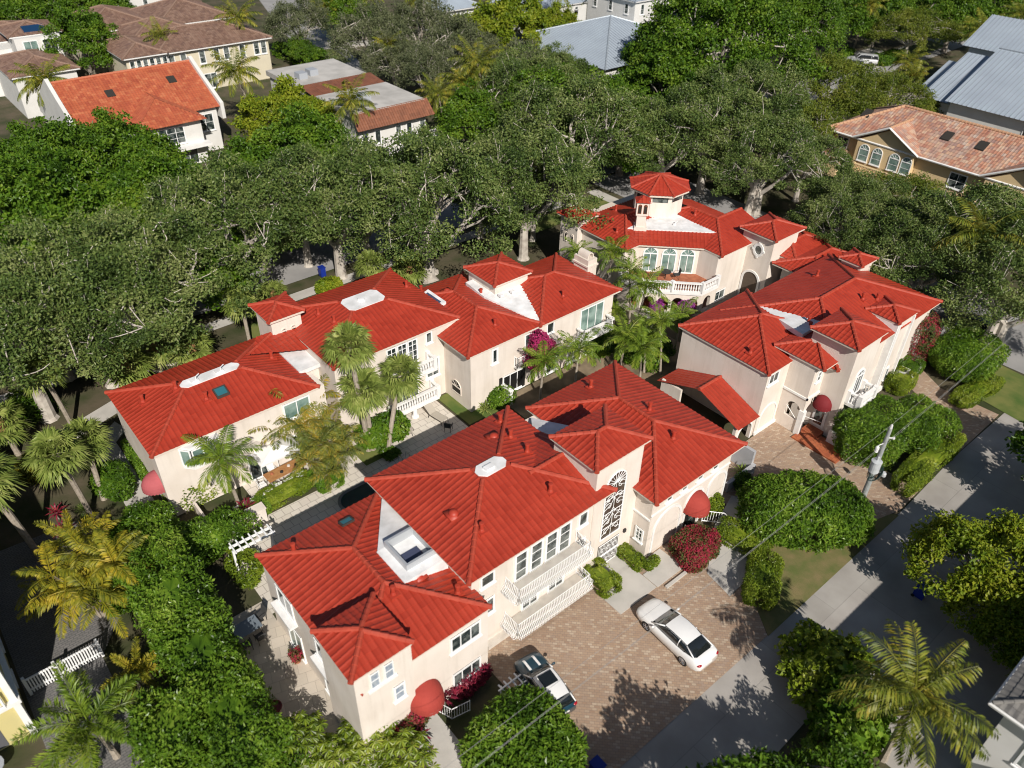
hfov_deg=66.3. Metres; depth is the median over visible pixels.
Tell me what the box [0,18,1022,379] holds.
back street
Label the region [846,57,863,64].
pickup truck
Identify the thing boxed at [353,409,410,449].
leafy bush
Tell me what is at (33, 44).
window
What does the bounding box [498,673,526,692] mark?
trellis
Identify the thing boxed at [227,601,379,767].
patio
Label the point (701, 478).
window
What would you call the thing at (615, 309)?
green palm
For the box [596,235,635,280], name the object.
green palm
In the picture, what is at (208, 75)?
window
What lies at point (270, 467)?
garden chair
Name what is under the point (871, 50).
car court
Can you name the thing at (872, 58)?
parked suv
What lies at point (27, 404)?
leafy bush
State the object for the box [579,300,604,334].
french door
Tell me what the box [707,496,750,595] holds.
walkway
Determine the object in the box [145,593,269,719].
tall hedge
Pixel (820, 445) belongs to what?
porch step
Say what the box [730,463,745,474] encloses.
spiky plant
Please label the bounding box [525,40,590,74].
oak tree
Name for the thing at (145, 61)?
window
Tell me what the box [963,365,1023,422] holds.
lawn
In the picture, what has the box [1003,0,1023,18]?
coconut palm
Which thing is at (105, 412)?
walkway
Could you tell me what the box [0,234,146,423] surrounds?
oak tree
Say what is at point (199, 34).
house
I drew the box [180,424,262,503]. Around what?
green palm
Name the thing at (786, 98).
oak tree
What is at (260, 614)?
garden chair
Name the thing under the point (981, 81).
house
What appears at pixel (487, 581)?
window
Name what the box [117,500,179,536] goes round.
leafy bush
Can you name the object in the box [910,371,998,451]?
driveway
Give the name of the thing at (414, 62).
feathery tree
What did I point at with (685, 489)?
window
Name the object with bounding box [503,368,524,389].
window
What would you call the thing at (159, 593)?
tall hedge
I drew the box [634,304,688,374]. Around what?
green palm
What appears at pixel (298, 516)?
pool deck
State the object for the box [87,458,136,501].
leafy bush
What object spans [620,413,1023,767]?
alley
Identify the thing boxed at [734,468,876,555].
round bush
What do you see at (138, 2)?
house
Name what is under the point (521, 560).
french door
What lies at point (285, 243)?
oak tree
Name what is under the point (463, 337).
villa
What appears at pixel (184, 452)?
bay window
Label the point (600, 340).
leafy bush
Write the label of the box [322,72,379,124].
coconut palm
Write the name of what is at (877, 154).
window
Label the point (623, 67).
broadleaf tree
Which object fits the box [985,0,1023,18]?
broadleaf tree
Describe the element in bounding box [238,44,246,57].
window
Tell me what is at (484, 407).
spiky plant
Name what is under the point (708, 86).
broadleaf tree
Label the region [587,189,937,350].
sidewalk
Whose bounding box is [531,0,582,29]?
broadleaf tree
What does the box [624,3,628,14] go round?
window
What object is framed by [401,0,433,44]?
coconut palm
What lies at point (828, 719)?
leafy bush
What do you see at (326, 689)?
window
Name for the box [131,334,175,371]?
fan palm
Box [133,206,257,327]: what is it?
broadleaf tree
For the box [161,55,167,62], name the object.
window
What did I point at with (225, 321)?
sidewalk
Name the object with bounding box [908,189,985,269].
oak tree
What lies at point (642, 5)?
window
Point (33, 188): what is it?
broadleaf tree
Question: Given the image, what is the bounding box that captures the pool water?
[341,483,375,507]
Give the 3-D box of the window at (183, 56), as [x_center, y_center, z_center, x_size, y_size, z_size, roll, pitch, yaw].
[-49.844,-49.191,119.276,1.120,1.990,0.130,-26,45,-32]
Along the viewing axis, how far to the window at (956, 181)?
89.47 m
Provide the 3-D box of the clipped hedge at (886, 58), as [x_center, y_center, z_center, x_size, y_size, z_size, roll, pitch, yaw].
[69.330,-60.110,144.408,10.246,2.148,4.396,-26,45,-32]
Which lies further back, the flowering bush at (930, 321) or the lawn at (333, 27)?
the lawn at (333, 27)
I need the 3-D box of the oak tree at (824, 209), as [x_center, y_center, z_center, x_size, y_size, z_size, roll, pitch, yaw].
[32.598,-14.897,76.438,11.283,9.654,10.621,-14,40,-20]
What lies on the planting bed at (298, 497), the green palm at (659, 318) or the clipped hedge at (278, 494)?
the clipped hedge at (278, 494)
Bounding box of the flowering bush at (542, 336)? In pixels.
[521,329,555,371]
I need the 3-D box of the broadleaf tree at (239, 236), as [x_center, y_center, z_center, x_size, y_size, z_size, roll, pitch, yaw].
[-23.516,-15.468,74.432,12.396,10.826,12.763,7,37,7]
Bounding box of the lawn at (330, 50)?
[316,49,350,62]
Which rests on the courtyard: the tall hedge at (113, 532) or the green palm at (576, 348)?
the green palm at (576, 348)
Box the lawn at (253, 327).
[243,321,259,337]
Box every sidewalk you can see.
[0,195,587,403]
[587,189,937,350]
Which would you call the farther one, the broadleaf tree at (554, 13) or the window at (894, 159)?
the broadleaf tree at (554, 13)
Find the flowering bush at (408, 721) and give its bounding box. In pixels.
[393,711,430,734]
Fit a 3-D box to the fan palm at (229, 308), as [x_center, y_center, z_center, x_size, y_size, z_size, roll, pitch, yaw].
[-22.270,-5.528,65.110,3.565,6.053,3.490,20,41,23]
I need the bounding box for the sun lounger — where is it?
[423,403,448,424]
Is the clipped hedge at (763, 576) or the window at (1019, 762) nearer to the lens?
the window at (1019, 762)
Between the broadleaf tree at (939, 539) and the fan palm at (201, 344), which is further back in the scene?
the fan palm at (201, 344)
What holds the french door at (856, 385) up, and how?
in the villa at (814, 347)
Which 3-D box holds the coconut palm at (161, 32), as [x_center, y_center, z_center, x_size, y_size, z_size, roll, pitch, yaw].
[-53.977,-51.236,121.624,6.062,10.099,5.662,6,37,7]
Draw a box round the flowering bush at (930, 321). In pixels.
[904,310,943,361]
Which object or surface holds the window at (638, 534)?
in the villa at (420, 582)
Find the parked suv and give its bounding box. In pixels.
[849,53,878,63]
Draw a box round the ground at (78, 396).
[0,0,1023,767]
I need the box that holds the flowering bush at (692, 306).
[677,300,695,322]
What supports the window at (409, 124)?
in the house at (396, 110)
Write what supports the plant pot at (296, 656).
on the patio at (300, 687)
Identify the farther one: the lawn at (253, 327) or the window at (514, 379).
the lawn at (253, 327)
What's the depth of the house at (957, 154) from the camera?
91.61 m
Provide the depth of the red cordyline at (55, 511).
50.40 m
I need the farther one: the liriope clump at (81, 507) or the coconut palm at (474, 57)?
the coconut palm at (474, 57)
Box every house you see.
[0,19,80,118]
[0,638,37,750]
[37,56,225,162]
[71,0,272,88]
[78,0,159,5]
[265,59,436,156]
[414,0,477,35]
[490,0,587,32]
[514,15,645,87]
[586,0,670,23]
[816,104,1023,204]
[920,14,1023,135]
[971,656,1023,767]
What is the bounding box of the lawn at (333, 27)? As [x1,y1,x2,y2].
[324,17,380,35]
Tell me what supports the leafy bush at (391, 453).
on the planting bed at (366, 458)
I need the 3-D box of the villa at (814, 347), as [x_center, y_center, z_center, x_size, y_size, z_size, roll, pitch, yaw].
[24.556,-4.205,62.246,20.212,9.001,13.216,-26,45,-32]
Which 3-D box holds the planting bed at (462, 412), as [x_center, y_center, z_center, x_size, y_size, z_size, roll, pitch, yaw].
[-3.168,1.431,61.302,3.600,0.070,4.200,-26,45,-32]
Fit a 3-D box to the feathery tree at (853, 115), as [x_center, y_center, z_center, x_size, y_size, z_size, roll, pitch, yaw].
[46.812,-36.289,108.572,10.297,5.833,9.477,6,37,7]
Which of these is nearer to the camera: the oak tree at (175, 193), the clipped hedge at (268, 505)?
the clipped hedge at (268, 505)
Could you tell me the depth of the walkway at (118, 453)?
55.37 m
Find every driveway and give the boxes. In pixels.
[0,520,140,767]
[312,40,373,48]
[488,541,766,767]
[722,422,916,536]
[870,496,1023,767]
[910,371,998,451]
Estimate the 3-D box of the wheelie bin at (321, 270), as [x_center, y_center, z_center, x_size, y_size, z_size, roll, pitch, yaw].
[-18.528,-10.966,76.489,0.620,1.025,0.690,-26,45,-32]
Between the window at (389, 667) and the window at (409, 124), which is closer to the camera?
the window at (389, 667)
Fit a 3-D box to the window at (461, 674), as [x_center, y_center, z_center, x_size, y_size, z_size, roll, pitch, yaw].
[-2.337,15.128,41.044,1.970,1.240,0.130,-26,45,-32]
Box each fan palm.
[0,398,34,456]
[0,451,43,559]
[14,345,71,423]
[16,425,93,517]
[55,414,114,500]
[99,342,157,387]
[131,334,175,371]
[164,324,214,367]
[221,285,257,340]
[254,279,288,301]
[319,320,376,451]
[334,364,391,450]
[354,249,389,278]
[378,352,424,447]
[390,249,428,286]
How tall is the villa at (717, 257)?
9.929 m
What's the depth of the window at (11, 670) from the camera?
40.76 m
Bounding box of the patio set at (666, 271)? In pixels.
[661,269,670,278]
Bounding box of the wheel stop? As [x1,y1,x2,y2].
[665,571,686,588]
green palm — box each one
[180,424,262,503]
[521,340,569,400]
[549,328,603,381]
[557,236,597,261]
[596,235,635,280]
[603,314,651,365]
[606,251,650,323]
[609,298,632,323]
[619,325,670,376]
[625,266,670,323]
[626,312,667,372]
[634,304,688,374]
[661,297,701,348]
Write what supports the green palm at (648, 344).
on the courtyard
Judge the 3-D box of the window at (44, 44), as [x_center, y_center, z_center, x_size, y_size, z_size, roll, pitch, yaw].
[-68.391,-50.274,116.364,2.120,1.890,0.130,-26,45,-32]
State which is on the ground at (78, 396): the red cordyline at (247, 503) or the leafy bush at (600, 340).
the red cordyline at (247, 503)
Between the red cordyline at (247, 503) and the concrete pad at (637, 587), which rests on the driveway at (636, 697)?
the concrete pad at (637, 587)
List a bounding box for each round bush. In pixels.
[455,683,589,767]
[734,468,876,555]
[831,393,921,470]
[888,393,962,455]
[924,325,1011,382]
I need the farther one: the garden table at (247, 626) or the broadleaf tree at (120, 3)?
the broadleaf tree at (120, 3)
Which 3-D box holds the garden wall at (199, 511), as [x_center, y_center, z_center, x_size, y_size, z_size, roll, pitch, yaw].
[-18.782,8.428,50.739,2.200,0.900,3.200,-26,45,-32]
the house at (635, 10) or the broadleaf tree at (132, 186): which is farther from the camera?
the house at (635, 10)
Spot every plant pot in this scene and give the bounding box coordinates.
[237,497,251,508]
[269,699,281,711]
[286,645,303,664]
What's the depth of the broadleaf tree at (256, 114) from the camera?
94.22 m
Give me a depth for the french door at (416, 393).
59.64 m
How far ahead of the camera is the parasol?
52.62 m
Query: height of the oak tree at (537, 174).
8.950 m
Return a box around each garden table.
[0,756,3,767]
[231,614,262,646]
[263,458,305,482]
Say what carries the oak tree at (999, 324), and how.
on the ground at (78, 396)
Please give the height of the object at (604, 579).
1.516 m
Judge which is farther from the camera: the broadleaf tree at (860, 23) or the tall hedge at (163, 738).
the broadleaf tree at (860, 23)
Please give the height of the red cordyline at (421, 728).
1.296 m
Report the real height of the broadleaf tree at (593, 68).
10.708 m
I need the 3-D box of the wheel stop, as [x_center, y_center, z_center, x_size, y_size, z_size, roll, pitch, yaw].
[9.975,11.892,47.669,1.850,0.140,0.180,-26,45,-32]
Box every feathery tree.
[258,0,333,43]
[325,0,421,78]
[358,30,414,85]
[381,0,460,51]
[382,39,465,100]
[414,10,505,88]
[465,35,549,91]
[729,91,847,156]
[775,46,891,121]
[815,104,875,120]
[836,66,942,114]
[847,169,949,223]
[864,2,968,53]
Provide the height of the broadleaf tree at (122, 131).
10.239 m
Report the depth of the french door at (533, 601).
44.71 m
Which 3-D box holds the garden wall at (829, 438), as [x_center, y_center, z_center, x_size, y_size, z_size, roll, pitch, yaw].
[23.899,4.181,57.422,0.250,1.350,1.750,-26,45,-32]
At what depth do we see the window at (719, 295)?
73.06 m
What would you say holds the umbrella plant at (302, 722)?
on the ground at (78, 396)
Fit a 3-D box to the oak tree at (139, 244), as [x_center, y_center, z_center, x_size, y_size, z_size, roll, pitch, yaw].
[-29.844,-7.147,61.231,18.330,13.864,18.027,22,41,25]
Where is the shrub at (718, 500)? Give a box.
[706,492,724,516]
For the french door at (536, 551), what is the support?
in the villa at (420, 582)
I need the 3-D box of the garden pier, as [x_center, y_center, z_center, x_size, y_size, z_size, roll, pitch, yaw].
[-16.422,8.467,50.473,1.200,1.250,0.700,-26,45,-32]
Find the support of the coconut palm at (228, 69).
on the ground at (78, 396)
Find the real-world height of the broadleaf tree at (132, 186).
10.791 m
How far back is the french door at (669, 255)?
71.92 m
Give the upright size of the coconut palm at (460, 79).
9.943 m
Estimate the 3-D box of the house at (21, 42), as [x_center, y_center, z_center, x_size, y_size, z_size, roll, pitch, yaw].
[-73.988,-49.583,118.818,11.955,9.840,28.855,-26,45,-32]
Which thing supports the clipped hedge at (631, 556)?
on the ground at (78, 396)
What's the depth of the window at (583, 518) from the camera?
44.20 m
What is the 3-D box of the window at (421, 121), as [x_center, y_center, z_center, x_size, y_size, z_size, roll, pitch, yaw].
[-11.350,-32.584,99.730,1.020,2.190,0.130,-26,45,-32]
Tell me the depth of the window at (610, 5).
144.63 m
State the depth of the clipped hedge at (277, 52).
136.32 m
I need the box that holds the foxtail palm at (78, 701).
[10,660,160,767]
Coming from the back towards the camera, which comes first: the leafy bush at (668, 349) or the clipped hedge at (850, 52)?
the clipped hedge at (850, 52)
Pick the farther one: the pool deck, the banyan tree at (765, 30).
the banyan tree at (765, 30)
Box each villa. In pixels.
[104,247,622,520]
[254,360,747,761]
[556,171,848,319]
[676,247,942,438]
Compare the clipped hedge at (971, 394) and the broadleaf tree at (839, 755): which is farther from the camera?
the clipped hedge at (971, 394)
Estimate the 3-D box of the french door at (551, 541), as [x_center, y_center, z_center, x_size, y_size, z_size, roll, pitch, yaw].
[2.168,8.905,43.187,0.950,2.180,0.070,-26,45,-32]
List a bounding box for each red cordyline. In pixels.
[46,503,68,519]
[51,521,76,537]
[235,498,256,519]
[405,725,432,748]
[441,687,459,714]
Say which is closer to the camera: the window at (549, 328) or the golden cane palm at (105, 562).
the golden cane palm at (105, 562)
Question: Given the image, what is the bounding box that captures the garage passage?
[657,368,759,437]
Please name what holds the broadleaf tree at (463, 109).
on the ground at (78, 396)
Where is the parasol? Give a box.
[251,437,298,467]
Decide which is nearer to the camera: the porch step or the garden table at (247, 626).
the garden table at (247, 626)
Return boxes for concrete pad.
[603,556,655,613]
[643,549,681,586]
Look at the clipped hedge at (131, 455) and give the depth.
53.67 m
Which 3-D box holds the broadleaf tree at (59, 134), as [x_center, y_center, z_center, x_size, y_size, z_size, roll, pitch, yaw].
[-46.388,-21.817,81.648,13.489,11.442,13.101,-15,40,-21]
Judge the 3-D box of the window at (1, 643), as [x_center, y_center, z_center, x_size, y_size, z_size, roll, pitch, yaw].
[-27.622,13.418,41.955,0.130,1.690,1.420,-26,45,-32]
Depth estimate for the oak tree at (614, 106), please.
83.71 m
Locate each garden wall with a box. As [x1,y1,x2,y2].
[194,502,247,534]
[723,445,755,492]
[826,429,848,451]
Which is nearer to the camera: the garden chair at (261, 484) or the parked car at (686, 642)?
the parked car at (686, 642)
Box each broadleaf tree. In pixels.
[0,0,81,24]
[0,119,34,160]
[0,138,122,236]
[0,149,118,232]
[0,199,136,353]
[4,113,124,169]
[37,4,121,74]
[52,0,136,19]
[69,106,190,171]
[85,143,209,229]
[85,151,201,231]
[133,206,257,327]
[191,154,290,233]
[199,159,318,271]
[210,125,292,169]
[227,72,341,141]
[241,98,355,163]
[282,35,316,62]
[311,0,373,32]
[430,77,523,151]
[447,0,553,51]
[491,62,575,139]
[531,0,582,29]
[553,62,620,146]
[560,81,682,176]
[596,70,644,97]
[617,32,709,95]
[621,36,713,108]
[660,58,755,117]
[685,748,776,767]
[743,735,879,767]
[805,0,874,50]
[850,0,920,46]
[875,0,954,35]
[899,507,1023,650]
[916,0,998,52]
[939,561,1023,675]
[977,193,1023,270]
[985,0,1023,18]
[1004,421,1023,480]
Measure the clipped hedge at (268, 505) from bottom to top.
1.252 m
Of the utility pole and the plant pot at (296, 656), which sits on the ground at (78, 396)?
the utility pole
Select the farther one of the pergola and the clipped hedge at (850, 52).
the clipped hedge at (850, 52)
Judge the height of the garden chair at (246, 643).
0.950 m
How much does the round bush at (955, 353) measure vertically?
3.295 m
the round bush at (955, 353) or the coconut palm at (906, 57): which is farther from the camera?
the coconut palm at (906, 57)
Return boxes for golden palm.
[33,509,105,572]
[98,636,165,705]
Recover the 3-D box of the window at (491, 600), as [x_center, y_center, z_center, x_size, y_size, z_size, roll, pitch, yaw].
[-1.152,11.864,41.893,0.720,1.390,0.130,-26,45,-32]
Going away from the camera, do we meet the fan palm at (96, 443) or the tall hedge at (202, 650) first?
the tall hedge at (202, 650)
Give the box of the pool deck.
[226,401,467,613]
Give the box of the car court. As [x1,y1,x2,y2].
[837,48,883,76]
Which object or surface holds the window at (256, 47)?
in the house at (199, 34)
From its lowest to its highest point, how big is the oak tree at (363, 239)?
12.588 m
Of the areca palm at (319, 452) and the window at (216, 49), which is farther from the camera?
the window at (216, 49)
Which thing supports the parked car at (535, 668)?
on the driveway at (636, 697)
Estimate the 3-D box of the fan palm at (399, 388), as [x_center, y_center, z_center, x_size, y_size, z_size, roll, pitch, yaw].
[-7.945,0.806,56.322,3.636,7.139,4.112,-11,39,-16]
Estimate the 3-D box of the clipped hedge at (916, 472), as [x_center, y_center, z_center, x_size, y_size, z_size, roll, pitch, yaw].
[29.447,5.459,55.520,8.738,2.022,2.105,-27,45,-32]
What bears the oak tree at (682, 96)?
on the ground at (78, 396)
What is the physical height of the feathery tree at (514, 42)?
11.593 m
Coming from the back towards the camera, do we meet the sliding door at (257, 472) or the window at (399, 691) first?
the sliding door at (257, 472)
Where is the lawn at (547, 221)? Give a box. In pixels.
[516,197,608,234]
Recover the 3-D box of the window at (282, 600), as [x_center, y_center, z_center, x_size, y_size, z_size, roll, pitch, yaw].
[-11.912,11.473,41.063,0.130,1.490,1.920,-26,45,-32]
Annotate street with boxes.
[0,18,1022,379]
[260,0,363,71]
[591,164,1023,373]
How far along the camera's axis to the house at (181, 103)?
96.75 m
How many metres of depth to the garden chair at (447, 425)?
58.06 m
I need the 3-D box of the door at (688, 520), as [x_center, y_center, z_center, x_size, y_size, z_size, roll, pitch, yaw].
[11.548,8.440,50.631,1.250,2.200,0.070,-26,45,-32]
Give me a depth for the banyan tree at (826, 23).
125.15 m
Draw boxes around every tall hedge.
[80,537,171,616]
[92,503,173,563]
[113,522,244,689]
[123,686,210,767]
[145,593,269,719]
[173,658,312,767]
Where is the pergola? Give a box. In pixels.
[228,524,274,570]
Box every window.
[0,638,5,652]
[9,668,18,688]
[22,40,39,49]
[41,38,59,50]
[129,61,135,68]
[135,59,142,67]
[142,59,148,65]
[148,57,155,64]
[155,56,161,63]
[157,125,187,144]
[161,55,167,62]
[167,55,175,62]
[178,148,200,162]
[178,432,219,469]
[179,53,186,60]
[198,50,207,64]
[200,112,215,132]
[204,72,219,88]
[213,48,220,61]
[222,46,230,59]
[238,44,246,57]
[253,42,260,55]
[260,41,267,54]
[274,583,295,623]
[282,394,311,423]
[288,629,306,663]
[313,637,323,665]
[324,678,329,695]
[369,670,380,689]
[374,129,381,144]
[383,660,394,680]
[393,680,407,704]
[395,124,401,134]
[406,121,412,138]
[419,118,425,126]
[425,331,433,345]
[425,355,440,380]
[449,619,482,656]
[451,379,461,395]
[452,656,482,687]
[479,570,496,592]
[486,595,495,616]
[491,347,499,366]
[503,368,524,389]
[524,332,531,354]
[544,352,556,374]
[546,322,554,334]
[567,340,579,364]
[577,510,588,530]
[577,536,585,545]
[599,469,627,541]
[608,0,612,10]
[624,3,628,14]
[632,525,643,544]
[640,4,644,15]
[664,496,673,505]
[680,486,688,494]
[695,475,704,483]
[711,464,718,473]
[714,287,725,302]
[752,242,764,257]
[766,370,780,388]
[814,371,822,384]
[837,134,849,149]
[856,144,869,163]
[868,148,882,167]
[881,366,889,381]
[885,153,899,172]
[896,157,911,176]
[946,171,968,192]
[1010,750,1023,767]
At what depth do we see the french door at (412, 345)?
57.54 m
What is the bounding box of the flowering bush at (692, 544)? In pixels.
[667,523,721,573]
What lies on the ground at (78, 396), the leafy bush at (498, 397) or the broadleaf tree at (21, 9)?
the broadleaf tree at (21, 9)
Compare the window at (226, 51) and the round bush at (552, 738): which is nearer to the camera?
the round bush at (552, 738)
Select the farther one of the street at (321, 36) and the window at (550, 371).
the street at (321, 36)
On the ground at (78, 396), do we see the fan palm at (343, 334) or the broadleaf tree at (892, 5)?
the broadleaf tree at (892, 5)
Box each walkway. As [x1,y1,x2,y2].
[55,372,158,447]
[98,422,154,507]
[420,713,462,767]
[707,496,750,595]
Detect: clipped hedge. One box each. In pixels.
[120,438,148,480]
[239,494,272,514]
[254,469,313,509]
[270,41,328,64]
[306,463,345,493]
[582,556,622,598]
[616,542,645,572]
[643,554,660,571]
[716,515,773,558]
[740,547,784,610]
[836,46,855,59]
[872,48,907,65]
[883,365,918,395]
[890,427,967,497]
[896,354,925,374]
[947,372,1005,408]
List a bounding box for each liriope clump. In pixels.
[73,502,92,518]
[74,512,95,527]
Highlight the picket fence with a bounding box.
[20,639,104,695]
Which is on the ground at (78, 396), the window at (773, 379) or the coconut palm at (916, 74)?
the coconut palm at (916, 74)
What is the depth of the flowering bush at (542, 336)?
60.52 m
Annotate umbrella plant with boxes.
[278,709,332,767]
[309,728,374,767]
[336,716,399,767]
[371,726,440,767]
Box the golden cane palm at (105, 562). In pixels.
[10,510,157,639]
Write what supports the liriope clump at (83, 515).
on the ground at (78, 396)
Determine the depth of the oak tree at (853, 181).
79.44 m
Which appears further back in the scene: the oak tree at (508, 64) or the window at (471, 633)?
the oak tree at (508, 64)
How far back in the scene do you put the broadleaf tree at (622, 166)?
92.68 m
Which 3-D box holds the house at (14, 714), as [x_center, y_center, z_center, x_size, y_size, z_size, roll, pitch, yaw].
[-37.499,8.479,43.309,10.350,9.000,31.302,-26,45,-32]
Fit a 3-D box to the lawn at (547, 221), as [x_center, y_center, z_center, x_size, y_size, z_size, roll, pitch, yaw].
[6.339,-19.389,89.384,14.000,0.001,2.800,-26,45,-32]
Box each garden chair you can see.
[240,637,253,649]
[253,603,266,620]
[253,629,266,645]
[254,479,266,488]
[266,463,274,471]
[444,421,452,432]
[673,268,681,276]
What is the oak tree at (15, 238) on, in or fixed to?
on the ground at (78, 396)
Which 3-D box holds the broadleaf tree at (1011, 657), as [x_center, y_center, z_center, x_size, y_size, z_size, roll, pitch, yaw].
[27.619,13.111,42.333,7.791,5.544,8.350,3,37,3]
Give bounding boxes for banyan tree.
[620,0,831,116]
[708,0,852,65]
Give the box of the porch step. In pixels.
[791,430,847,463]
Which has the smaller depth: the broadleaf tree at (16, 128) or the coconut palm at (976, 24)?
the broadleaf tree at (16, 128)
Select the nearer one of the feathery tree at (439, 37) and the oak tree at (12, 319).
the oak tree at (12, 319)
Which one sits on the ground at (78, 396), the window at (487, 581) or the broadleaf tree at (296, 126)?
the broadleaf tree at (296, 126)
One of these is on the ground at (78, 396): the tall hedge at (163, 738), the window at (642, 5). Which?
the tall hedge at (163, 738)
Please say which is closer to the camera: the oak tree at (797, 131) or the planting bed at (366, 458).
the planting bed at (366, 458)
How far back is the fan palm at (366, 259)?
69.27 m
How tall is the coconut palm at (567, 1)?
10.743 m
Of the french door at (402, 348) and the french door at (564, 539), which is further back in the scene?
the french door at (402, 348)
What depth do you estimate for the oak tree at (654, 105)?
86.64 m
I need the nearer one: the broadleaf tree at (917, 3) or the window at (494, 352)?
the window at (494, 352)
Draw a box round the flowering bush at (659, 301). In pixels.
[648,298,664,314]
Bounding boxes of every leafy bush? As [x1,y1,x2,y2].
[5,386,53,424]
[13,450,59,485]
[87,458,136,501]
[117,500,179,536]
[162,481,219,511]
[170,504,263,572]
[223,546,264,590]
[314,275,343,293]
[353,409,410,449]
[378,445,401,461]
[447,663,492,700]
[487,384,517,409]
[590,326,623,358]
[616,331,676,373]
[733,470,753,491]
[774,617,875,711]
[799,661,899,767]
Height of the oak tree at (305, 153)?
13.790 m
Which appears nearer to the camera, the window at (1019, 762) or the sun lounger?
the window at (1019, 762)
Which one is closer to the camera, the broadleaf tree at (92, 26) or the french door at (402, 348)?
the french door at (402, 348)
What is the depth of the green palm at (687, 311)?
65.62 m
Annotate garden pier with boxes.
[244,502,267,527]
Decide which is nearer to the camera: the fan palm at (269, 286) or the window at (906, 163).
the fan palm at (269, 286)
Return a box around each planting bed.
[272,475,344,512]
[349,444,385,465]
[438,393,505,424]
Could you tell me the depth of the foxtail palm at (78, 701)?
36.03 m
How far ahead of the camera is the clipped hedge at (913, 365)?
64.78 m
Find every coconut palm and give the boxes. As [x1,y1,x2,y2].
[7,54,70,106]
[138,16,177,44]
[200,45,264,98]
[214,0,262,29]
[310,0,339,34]
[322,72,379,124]
[356,0,384,38]
[369,28,408,84]
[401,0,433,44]
[415,72,458,114]
[439,60,488,140]
[447,34,504,121]
[550,0,568,5]
[826,619,1000,767]
[853,0,888,47]
[888,46,930,98]
[897,60,932,105]
[931,196,1023,314]
[953,7,1004,43]
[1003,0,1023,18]
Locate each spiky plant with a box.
[475,400,495,415]
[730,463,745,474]
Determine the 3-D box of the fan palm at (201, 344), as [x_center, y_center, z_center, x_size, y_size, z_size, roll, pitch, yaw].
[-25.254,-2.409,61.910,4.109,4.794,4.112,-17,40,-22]
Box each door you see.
[246,454,267,480]
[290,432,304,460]
[386,346,396,358]
[396,342,407,355]
[397,379,418,402]
[407,338,418,363]
[513,548,528,583]
[520,593,538,611]
[529,539,543,572]
[544,529,558,563]
[547,575,563,593]
[557,521,571,554]
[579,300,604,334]
[641,247,657,271]
[660,248,676,272]
[677,249,694,273]
[683,514,694,527]
[810,408,827,428]
[851,368,865,392]
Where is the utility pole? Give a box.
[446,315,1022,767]
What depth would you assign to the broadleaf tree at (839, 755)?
34.85 m
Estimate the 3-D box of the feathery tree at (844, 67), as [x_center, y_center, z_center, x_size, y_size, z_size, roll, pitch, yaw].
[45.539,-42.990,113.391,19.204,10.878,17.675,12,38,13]
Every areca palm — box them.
[247,373,345,456]
[285,432,352,492]
[295,410,368,477]
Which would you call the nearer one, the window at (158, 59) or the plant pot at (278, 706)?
the plant pot at (278, 706)
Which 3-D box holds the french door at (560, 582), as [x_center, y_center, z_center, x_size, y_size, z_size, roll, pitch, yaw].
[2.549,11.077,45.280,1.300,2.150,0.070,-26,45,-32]
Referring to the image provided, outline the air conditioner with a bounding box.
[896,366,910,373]
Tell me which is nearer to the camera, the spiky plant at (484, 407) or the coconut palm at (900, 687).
the coconut palm at (900, 687)
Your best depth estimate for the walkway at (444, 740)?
39.20 m
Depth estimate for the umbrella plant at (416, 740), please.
36.98 m
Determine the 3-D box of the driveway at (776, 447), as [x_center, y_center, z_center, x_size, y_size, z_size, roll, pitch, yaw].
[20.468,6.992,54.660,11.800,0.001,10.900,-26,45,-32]
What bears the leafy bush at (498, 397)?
on the planting bed at (462, 412)
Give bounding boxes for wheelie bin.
[317,265,325,276]
[589,755,606,767]
[911,580,927,600]
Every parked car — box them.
[513,651,576,713]
[636,598,718,671]
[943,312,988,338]
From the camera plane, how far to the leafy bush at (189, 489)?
51.23 m
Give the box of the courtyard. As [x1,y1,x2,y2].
[503,326,679,418]
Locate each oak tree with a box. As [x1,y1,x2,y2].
[0,210,139,382]
[0,216,198,388]
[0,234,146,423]
[27,201,261,378]
[136,146,332,284]
[228,129,425,279]
[242,150,356,267]
[282,154,439,261]
[299,121,524,283]
[423,152,523,238]
[424,126,613,260]
[473,41,584,143]
[488,71,660,206]
[511,164,582,241]
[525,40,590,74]
[610,95,729,178]
[650,71,780,194]
[689,108,831,216]
[693,57,813,158]
[763,127,853,201]
[786,183,908,259]
[801,163,913,239]
[847,202,1007,305]
[864,209,941,280]
[885,179,1023,310]
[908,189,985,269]
[913,214,1023,354]
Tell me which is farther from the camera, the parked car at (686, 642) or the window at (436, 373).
the window at (436, 373)
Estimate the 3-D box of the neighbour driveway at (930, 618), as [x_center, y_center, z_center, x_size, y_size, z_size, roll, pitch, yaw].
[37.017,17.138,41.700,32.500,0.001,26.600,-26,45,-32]
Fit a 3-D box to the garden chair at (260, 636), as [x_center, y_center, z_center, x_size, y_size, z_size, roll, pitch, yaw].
[-13.910,13.982,43.419,0.556,0.950,0.628,-29,46,-34]
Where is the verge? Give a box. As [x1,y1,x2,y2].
[744,514,898,635]
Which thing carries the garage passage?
on the ground at (78, 396)
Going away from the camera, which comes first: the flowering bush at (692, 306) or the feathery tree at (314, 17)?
the flowering bush at (692, 306)
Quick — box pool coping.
[338,481,366,509]

